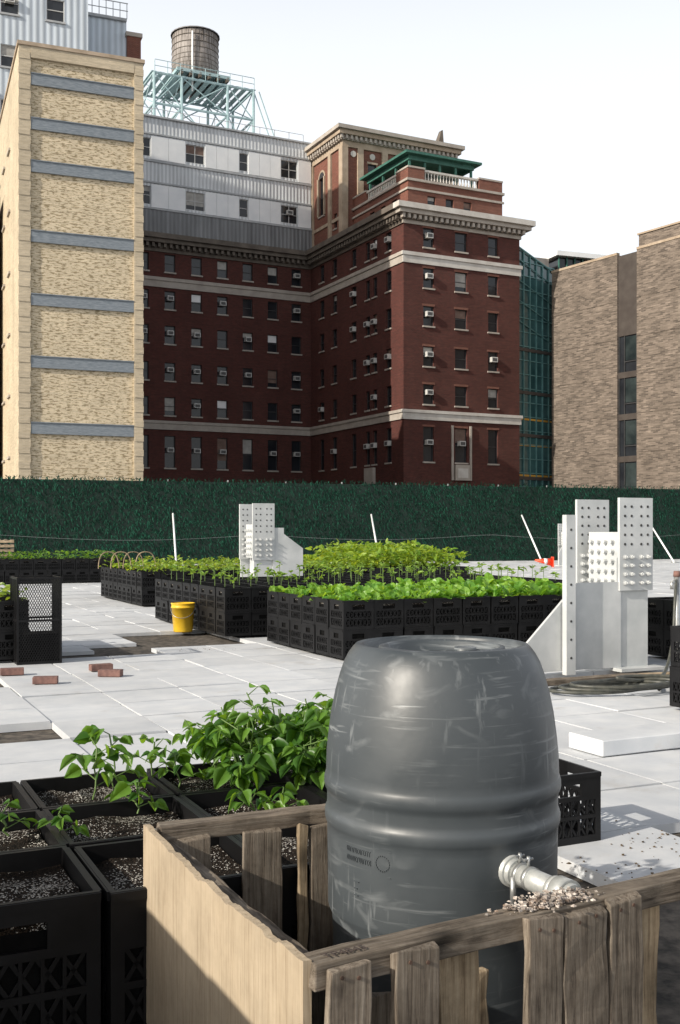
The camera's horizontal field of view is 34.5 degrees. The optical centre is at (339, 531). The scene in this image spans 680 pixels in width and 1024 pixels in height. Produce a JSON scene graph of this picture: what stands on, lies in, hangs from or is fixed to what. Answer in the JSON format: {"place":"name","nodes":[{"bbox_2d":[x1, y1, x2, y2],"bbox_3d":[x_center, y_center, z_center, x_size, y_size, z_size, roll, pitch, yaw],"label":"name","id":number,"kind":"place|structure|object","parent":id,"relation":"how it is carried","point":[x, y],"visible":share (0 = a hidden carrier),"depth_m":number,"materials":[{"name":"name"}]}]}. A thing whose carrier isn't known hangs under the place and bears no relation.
{"place":"outdoors","nodes":[
{"label":"outdoors","id":0,"kind":"place"},
{"bbox_2d":[0,0,142,113],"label":"siding building","id":1,"kind":"structure","parent":0,"point":[75,24],"depth_m":75.05,"materials":[{"name":"white metal"}]},
{"bbox_2d":[0,559,679,886],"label":"terrace paving","id":2,"kind":"structure","parent":0,"point":[163,692],"depth_m":8.00,"materials":[{"name":"grey concrete"}]},
{"bbox_2d":[0,539,13,556],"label":"wooden pallet stack","id":3,"kind":"object","parent":2,"relation":"on","point":[7,545],"visible":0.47,"depth_m":31.12,"materials":[{"name":"beige wood"}]},
{"bbox_2d":[0,667,23,675],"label":"clay brick","id":4,"kind":"object","parent":2,"relation":"on","point":[12,671],"visible":1,"depth_m":9.51,"materials":[{"name":"red brick"}]},
{"bbox_2d":[0,593,29,659],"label":"milk crate planter","id":5,"kind":"object","parent":2,"relation":"on","point":[6,630],"visible":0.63,"depth_m":10.49,"materials":[{"name":"plastic"}]},
{"bbox_2d":[0,582,26,600],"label":"herb plants","id":6,"kind":"object","parent":5,"relation":"in","point":[5,590],"visible":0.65,"depth_m":10.80,"materials":[{"name":"green plant"}]},
{"bbox_2d":[10,575,61,664],"bbox_3d":[-2.938,0.840,10.579,0.420,0.820,0.420,0,0,-25],"label":"wire cage","id":7,"kind":"object","parent":2,"relation":"on","point":[37,647],"visible":0.94,"depth_m":10.42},
{"bbox_2d":[32,676,57,683],"bbox_3d":[-2.420,1.215,9.000,0.200,0.058,0.090,0,0,-9],"label":"clay brick","id":8,"kind":"object","parent":2,"relation":"on","point":[44,679],"visible":1,"depth_m":8.96,"materials":[{"name":"red brick"}]},
{"bbox_2d":[0,557,128,582],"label":"milk crate planter","id":9,"kind":"object","parent":2,"relation":"on","point":[77,569],"visible":0.71,"depth_m":26.69,"materials":[{"name":"plastic"}]},
{"bbox_2d":[0,548,125,559],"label":"herb plants","id":10,"kind":"object","parent":9,"relation":"in","point":[18,554],"visible":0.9,"depth_m":27.34,"materials":[{"name":"green plant"}]},
{"bbox_2d":[89,663,112,670],"bbox_3d":[-2.150,1.215,9.850,0.200,0.058,0.090,0,0,-29],"label":"clay brick","id":11,"kind":"object","parent":2,"relation":"on","point":[94,667],"visible":0.82,"depth_m":9.81,"materials":[{"name":"red brick"}]},
{"bbox_2d":[98,669,122,676],"bbox_3d":[-1.980,1.215,9.450,0.200,0.058,0.090,0,0,6],"label":"clay brick","id":12,"kind":"object","parent":2,"relation":"on","point":[110,672],"visible":1,"depth_m":9.41,"materials":[{"name":"red brick"}]},
{"bbox_2d":[0,760,326,1023],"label":"milk crate planter","id":13,"kind":"object","parent":2,"relation":"on","point":[73,925],"visible":0.34,"depth_m":2.15,"materials":[{"name":"plastic"}]},
{"bbox_2d":[0,799,38,835],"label":"bean seedling","id":14,"kind":"object","parent":13,"relation":"on","point":[14,803],"visible":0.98,"depth_m":2.44,"materials":[{"name":"green plant"}]},
{"bbox_2d":[32,804,89,837],"bbox_3d":[-0.621,0.644,2.424,0.106,0.072,0.093,0,0,35],"label":"bean seedling","id":15,"kind":"object","parent":13,"relation":"on","point":[57,821],"visible":0.99,"depth_m":2.42,"materials":[{"name":"green plant"}]},
{"bbox_2d":[59,731,130,799],"bbox_3d":[-0.620,0.591,2.782,0.174,0.169,0.171,0,0,-12],"label":"bean seedling","id":16,"kind":"object","parent":13,"relation":"on","point":[74,770],"visible":0.97,"depth_m":2.77,"materials":[{"name":"green plant"}]},
{"bbox_2d":[81,724,146,790],"bbox_3d":[-0.592,0.587,2.845,0.168,0.178,0.114,0,0,0],"label":"bean seedling","id":17,"kind":"object","parent":13,"relation":"on","point":[139,770],"visible":0.81,"depth_m":2.84,"materials":[{"name":"green plant"}]},
{"bbox_2d":[103,776,168,813],"bbox_3d":[-0.493,0.633,2.634,0.132,0.086,0.138,0,0,-41],"label":"bean seedling","id":18,"kind":"object","parent":13,"relation":"on","point":[122,789],"visible":1,"depth_m":2.61,"materials":[{"name":"green plant"}]},
{"bbox_2d":[123,734,176,776],"bbox_3d":[-0.508,0.611,3.015,0.154,0.129,0.125,0,0,-45],"label":"bean seedling","id":19,"kind":"object","parent":13,"relation":"on","point":[143,738],"visible":0.72,"depth_m":2.98,"materials":[{"name":"green plant"}]},
{"bbox_2d":[145,745,214,787],"bbox_3d":[-0.407,0.614,2.877,0.196,0.123,0.112,0,0,0],"label":"bean seedling","id":20,"kind":"object","parent":13,"relation":"on","point":[184,759],"visible":0.95,"depth_m":2.87,"materials":[{"name":"green plant"}]},
{"bbox_2d":[172,683,332,790],"bbox_3d":[-0.089,0.574,3.062,0.771,0.235,0.579,0,0,0],"label":"bean bush","id":21,"kind":"object","parent":13,"relation":"on","point":[295,742],"visible":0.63,"depth_m":2.93,"materials":[{"name":"green plant"}]},
{"bbox_2d":[225,788,287,812],"bbox_3d":[-0.193,0.640,2.564,0.151,0.092,0.127,0,0,0],"label":"bean seedling","id":22,"kind":"object","parent":13,"relation":"on","point":[245,797],"visible":0.83,"depth_m":2.54,"materials":[{"name":"green plant"}]},
{"bbox_2d":[259,782,308,806],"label":"bean seedling","id":23,"kind":"object","parent":13,"relation":"on","point":[286,793],"visible":0.71,"depth_m":2.63,"materials":[{"name":"green plant"}]},
{"bbox_2d":[172,513,176,565],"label":"fence brace","id":24,"kind":"object","parent":2,"relation":"on","point":[174,536],"visible":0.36,"depth_m":40.45,"materials":[{"name":"white metal"}]},
{"bbox_2d":[8,535,671,539],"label":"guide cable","id":25,"kind":"object","parent":24,"relation":"attached to","point":[306,537],"visible":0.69,"depth_m":42.71,"materials":[{"name":"grey metal"}]},
{"bbox_2d":[171,602,194,631],"bbox_3d":[-1.970,1.069,13.750,0.306,0.362,0.304,0,0,0],"label":"yellow bucket","id":26,"kind":"object","parent":2,"relation":"on","point":[182,615],"visible":1,"depth_m":13.64,"materials":[{"name":"plastic"}]},
{"bbox_2d":[239,503,302,576],"bbox_3d":[-1.173,0.392,18.190,0.950,1.716,0.850,0,0,-25],"label":"steel column stub","id":27,"kind":"object","parent":2,"relation":"on","point":[264,541],"visible":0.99,"depth_m":17.93,"materials":[{"name":"white metal"}]},
{"bbox_2d":[101,563,468,604],"bbox_3d":[-1.055,0.940,20.904,6.379,0.561,3.032,0,0,-25],"label":"milk crate planter","id":28,"kind":"object","parent":2,"relation":"on","point":[135,586],"visible":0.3,"depth_m":19.29,"materials":[{"name":"black plastic"},{"name":"soil"},{"name":"leaf"}]},
{"bbox_2d":[98,551,155,568],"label":"hoop basket handles","id":29,"kind":"object","parent":28,"relation":"on","point":[125,556],"visible":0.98,"depth_m":19.57,"materials":[{"name":"beige"}]},
{"bbox_2d":[99,538,470,574],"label":"herb plants","id":30,"kind":"object","parent":28,"relation":"in","point":[367,553],"visible":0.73,"depth_m":20.70,"materials":[{"name":"green plant"}]},
{"bbox_2d":[155,573,561,635],"bbox_3d":[0.286,0.940,15.220,5.039,0.561,3.031,0,0,-25],"label":"milk crate planter","id":31,"kind":"object","parent":2,"relation":"on","point":[225,607],"visible":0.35,"depth_m":13.69,"materials":[{"name":"plastic"}]},
{"bbox_2d":[167,559,559,585],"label":"pepper seedlings","id":32,"kind":"object","parent":31,"relation":"on","point":[279,573],"visible":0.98,"depth_m":14.99,"materials":[{"name":"green plant"}]},
{"bbox_2d":[370,514,376,541],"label":"fence brace","id":33,"kind":"object","parent":2,"relation":"on","point":[373,528],"visible":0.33,"depth_m":42.96,"materials":[{"name":"white metal"}]},
{"bbox_2d":[267,590,561,658],"bbox_3d":[0.968,0.940,12.042,3.027,0.561,2.028,0,0,-25],"label":"milk crate planter","id":34,"kind":"object","parent":2,"relation":"on","point":[333,628],"visible":0.76,"depth_m":11.07,"materials":[{"name":"plastic"}]},
{"bbox_2d":[269,572,561,601],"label":"lettuce plants","id":35,"kind":"object","parent":34,"relation":"in","point":[488,584],"visible":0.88,"depth_m":11.54,"materials":[{"name":"green plant"}]},
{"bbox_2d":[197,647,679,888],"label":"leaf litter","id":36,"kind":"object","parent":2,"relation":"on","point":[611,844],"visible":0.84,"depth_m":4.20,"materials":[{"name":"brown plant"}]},
{"bbox_2d":[521,515,542,563],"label":"fence brace","id":37,"kind":"object","parent":2,"relation":"on","point":[531,538],"visible":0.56,"depth_m":44.62,"materials":[{"name":"white metal"}]},
{"bbox_2d":[535,557,553,566],"bbox_3d":[7.252,1.065,39.000,0.656,0.370,0.400,0,0,0],"label":"traffic cone","id":38,"kind":"object","parent":2,"relation":"on","point":[548,561],"visible":0.99,"depth_m":38.88,"materials":[{"name":"orange plastic"}]},
{"bbox_2d":[555,524,561,565],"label":"steel column stub","id":39,"kind":"object","parent":2,"relation":"on","point":[559,544],"visible":0.2,"depth_m":40.49,"materials":[{"name":"white metal"}]},
{"bbox_2d":[558,759,600,846],"bbox_3d":[0.836,1.106,4.499,0.333,0.280,0.333,0,0,-25],"label":"milk crate","id":40,"kind":"object","parent":2,"relation":"on","point":[572,830],"visible":0.47,"depth_m":4.40,"materials":[{"name":"plastic"}]},
{"bbox_2d":[526,498,664,675],"bbox_3d":[2.099,0.470,10.023,1.500,1.560,0.850,0,0,-25],"label":"steel column stub","id":41,"kind":"object","parent":2,"relation":"on","point":[597,618],"visible":1,"depth_m":9.88,"materials":[{"name":"white metal"}]},
{"bbox_2d":[546,672,669,684],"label":"timber offcuts","id":42,"kind":"object","parent":2,"relation":"on","point":[558,681],"visible":0.41,"depth_m":9.26,"materials":[{"name":"brown wood"}]},
{"bbox_2d":[549,579,677,694],"bbox_3d":[2.495,0.829,8.813,1.916,0.825,0.712,0,0,-41],"label":"garden hose","id":43,"kind":"object","parent":2,"relation":"on","point":[636,683],"visible":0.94,"depth_m":8.54,"materials":[{"name":"grey rubber"}]},
{"bbox_2d":[569,722,679,756],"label":"loose paver","id":44,"kind":"object","parent":2,"relation":"on","point":[606,742],"visible":1,"depth_m":6.22,"materials":[{"name":"white concrete"}]},
{"bbox_2d":[648,597,673,657],"bbox_3d":[3.611,0.940,10.911,1.007,0.561,0.678,0,0,-25],"label":"milk crate stack","id":45,"kind":"object","parent":2,"relation":"on","point":[660,616],"visible":0.51,"depth_m":10.76,"materials":[{"name":"plastic"}]},
{"bbox_2d":[653,528,677,562],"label":"fence brace","id":46,"kind":"object","parent":2,"relation":"on","point":[664,546],"visible":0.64,"depth_m":45.19,"materials":[{"name":"white metal"}]},
{"bbox_2d":[669,625,679,707],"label":"milk crate stack","id":47,"kind":"object","parent":2,"relation":"on","point":[674,667],"visible":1,"depth_m":7.66,"materials":[{"name":"plastic"}]},
{"bbox_2d":[0,633,679,1023],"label":"terrace roof","id":48,"kind":"structure","parent":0,"point":[668,983],"depth_m":3.80,"materials":[{"name":"pale brown concrete pavers"}]},
{"bbox_2d":[0,474,679,563],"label":"hedge screen fence","id":49,"kind":"object","parent":48,"relation":"on","point":[116,515],"visible":0.73,"depth_m":44.33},
{"bbox_2d":[143,803,679,1023],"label":"pallet enclosure","id":50,"kind":"object","parent":48,"relation":"on","point":[219,950],"visible":0.91,"depth_m":1.63,"materials":[{"name":"brown wood"}]},
{"bbox_2d":[485,886,603,914],"bbox_3d":[0.304,0.542,1.615,0.211,0.014,0.088,0,0,-43],"label":"potting mix spill","id":51,"kind":"object","parent":50,"relation":"on","point":[540,900],"visible":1,"depth_m":1.62,"materials":[{"name":"beige gravel"}]},
{"bbox_2d":[324,635,580,1023],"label":"rain barrel","id":52,"kind":"object","parent":48,"relation":"on","point":[442,779],"visible":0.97,"depth_m":1.87,"materials":[{"name":"plastic"}]},
{"bbox_2d":[670,571,679,658],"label":"standpipe","id":53,"kind":"object","parent":48,"relation":"on","point":[676,574],"visible":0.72,"depth_m":9.82,"materials":[{"name":"metal"}]},
{"bbox_2d":[88,0,679,257],"label":"sky","id":54,"kind":"structure","parent":0,"point":[572,105],"materials":[{"name":"white"}]},
{"bbox_2d":[535,250,606,269],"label":"walls","id":55,"kind":"structure","parent":0,"point":[557,259],"depth_m":117.50,"materials":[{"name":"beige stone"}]},
{"bbox_2d":[551,221,679,488],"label":"tan brick building","id":56,"kind":"structure","parent":0,"point":[615,369],"depth_m":91.52,"materials":[{"name":"beige brick"}]},
{"label":"ground","id":57,"kind":"structure","parent":0,"visible":0},
{"bbox_2d":[0,39,144,480],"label":"yellow brick building","id":58,"kind":"structure","parent":57,"relation":"on","point":[71,262],"depth_m":58.98,"materials":[{"name":"beige brick"}]},
{"bbox_2d":[143,223,518,486],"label":"walls and windows","id":59,"kind":"structure","parent":57,"relation":"on","point":[406,335],"depth_m":99.00,"materials":[{"name":"red brick"}]},
{"bbox_2d":[143,106,311,250],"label":"siding penthouse","id":60,"kind":"object","parent":59,"relation":"on","point":[214,182],"visible":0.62,"depth_m":101.45,"materials":[{"name":"white metal"}]},
{"bbox_2d":[143,25,273,135],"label":"water tower","id":61,"kind":"structure","parent":60,"relation":"on","point":[194,74],"depth_m":110.26,"materials":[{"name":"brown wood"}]},
{"bbox_2d":[143,200,535,483],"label":"stone trim","id":62,"kind":"structure","parent":59,"relation":"attached to","point":[385,219],"depth_m":97.05,"materials":[{"name":"beige stone"}]},
{"bbox_2d":[304,123,464,246],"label":"tower","id":63,"kind":"structure","parent":59,"relation":"on","point":[343,158],"depth_m":101.45,"materials":[{"name":"red brick"}]},
{"bbox_2d":[352,165,504,224],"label":"attic storey","id":64,"kind":"object","parent":59,"relation":"on","point":[413,184],"visible":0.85,"depth_m":93.87,"materials":[{"name":"red brick"}]},
{"bbox_2d":[360,149,481,189],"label":"rooftop pergola","id":65,"kind":"object","parent":64,"relation":"on","point":[388,169],"visible":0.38,"depth_m":95.19,"materials":[{"name":"green metal"}]},
{"bbox_2d":[519,246,554,486],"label":"glass atrium","id":66,"kind":"object","parent":57,"relation":"on","point":[535,370],"visible":0.28,"depth_m":98.26,"materials":[{"name":"teal glass"}]}
]}

